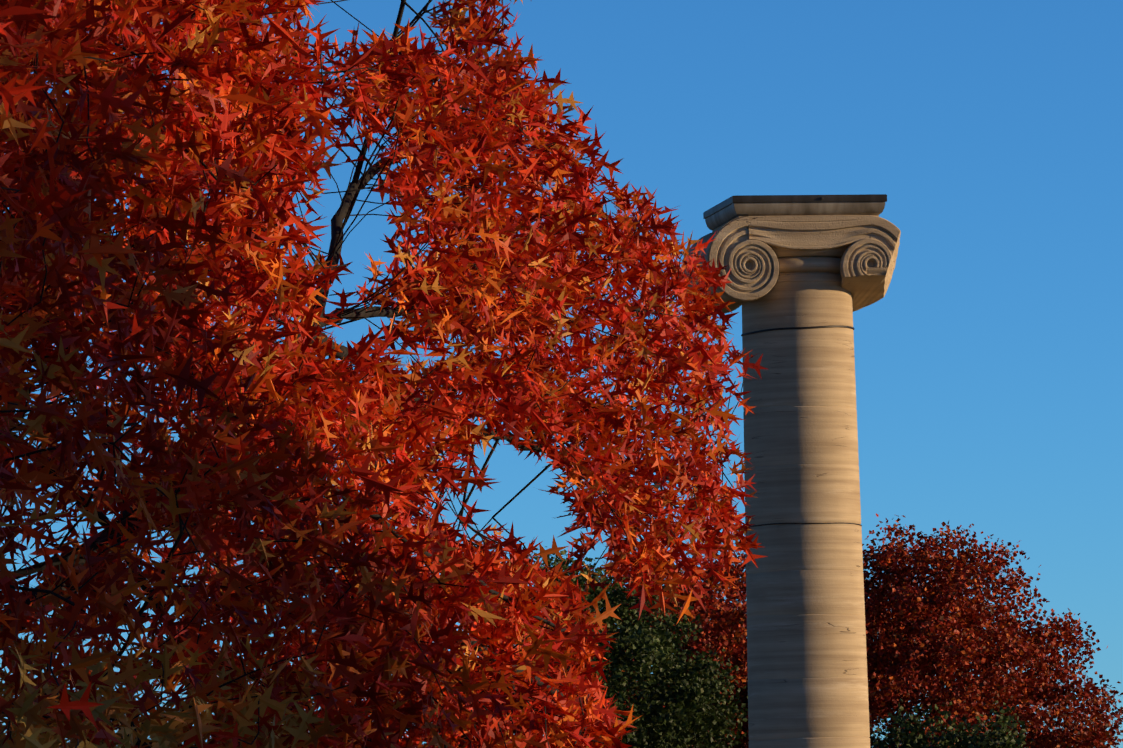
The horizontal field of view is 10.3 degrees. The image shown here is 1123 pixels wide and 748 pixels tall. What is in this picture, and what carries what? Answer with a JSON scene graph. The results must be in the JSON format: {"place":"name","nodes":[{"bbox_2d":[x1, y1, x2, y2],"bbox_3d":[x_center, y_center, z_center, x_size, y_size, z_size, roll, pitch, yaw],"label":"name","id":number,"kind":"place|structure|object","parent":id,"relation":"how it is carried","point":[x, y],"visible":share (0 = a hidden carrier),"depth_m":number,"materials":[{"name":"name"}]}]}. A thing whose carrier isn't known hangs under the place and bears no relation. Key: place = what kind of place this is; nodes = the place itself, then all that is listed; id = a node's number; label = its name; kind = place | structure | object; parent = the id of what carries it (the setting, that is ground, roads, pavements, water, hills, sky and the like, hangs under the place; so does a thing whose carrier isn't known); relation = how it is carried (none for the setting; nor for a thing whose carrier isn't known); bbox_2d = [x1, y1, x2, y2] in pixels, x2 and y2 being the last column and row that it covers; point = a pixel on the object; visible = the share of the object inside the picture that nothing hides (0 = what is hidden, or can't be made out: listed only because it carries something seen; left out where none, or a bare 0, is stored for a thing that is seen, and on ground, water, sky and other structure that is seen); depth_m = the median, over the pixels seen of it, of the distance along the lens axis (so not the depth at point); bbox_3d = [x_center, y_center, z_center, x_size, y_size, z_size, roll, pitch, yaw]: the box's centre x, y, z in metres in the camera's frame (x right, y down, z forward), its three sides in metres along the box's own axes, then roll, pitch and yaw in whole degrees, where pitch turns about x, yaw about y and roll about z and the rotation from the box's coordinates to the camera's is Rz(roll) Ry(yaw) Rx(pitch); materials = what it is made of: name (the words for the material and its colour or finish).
{"place":"outdoors","nodes":[
{"label":"outdoors","id":0,"kind":"place"},
{"bbox_2d":[0,0,767,747],"bbox_3d":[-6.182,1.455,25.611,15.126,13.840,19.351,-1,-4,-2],"label":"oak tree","id":1,"kind":"object","parent":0,"point":[58,198],"depth_m":23.78,"materials":[{"name":"red plant"}]},
{"bbox_2d":[0,0,1122,747],"label":"sky","id":2,"kind":"structure","parent":0,"point":[989,363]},
{"bbox_2d":[402,546,747,747],"bbox_3d":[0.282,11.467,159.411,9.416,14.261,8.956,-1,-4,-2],"label":"green tree","id":3,"kind":"object","parent":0,"point":[657,645],"depth_m":158.39,"materials":[{"name":"green plant"}]},
{"bbox_2d":[576,551,748,747],"bbox_3d":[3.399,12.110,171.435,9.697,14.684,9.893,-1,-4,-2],"label":"red tree","id":4,"kind":"object","parent":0,"point":[716,628],"depth_m":169.53,"materials":[{"name":"plant"}]},
{"bbox_2d":[682,194,886,747],"bbox_3d":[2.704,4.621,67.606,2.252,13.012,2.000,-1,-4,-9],"label":"ionic column","id":5,"kind":"structure","parent":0,"point":[807,659],"depth_m":67.34,"materials":[{"name":"stone"}]},
{"bbox_2d":[706,215,900,308],"bbox_3d":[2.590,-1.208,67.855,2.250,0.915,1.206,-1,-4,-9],"label":"column capital","id":6,"kind":"object","parent":5,"relation":"attached to","point":[868,261],"visible":0.94,"depth_m":67.30,"materials":[{"name":"stone"}]},
{"bbox_2d":[665,514,1122,747],"bbox_3d":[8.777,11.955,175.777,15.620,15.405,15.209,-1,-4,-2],"label":"red tree","id":7,"kind":"object","parent":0,"point":[916,642],"depth_m":172.92,"materials":[{"name":"red plant"}]},
{"bbox_2d":[869,698,1067,747],"bbox_3d":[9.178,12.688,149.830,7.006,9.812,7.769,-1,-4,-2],"label":"green tree","id":8,"kind":"object","parent":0,"point":[1000,737],"depth_m":149.40,"materials":[{"name":"green plant"}]}
]}

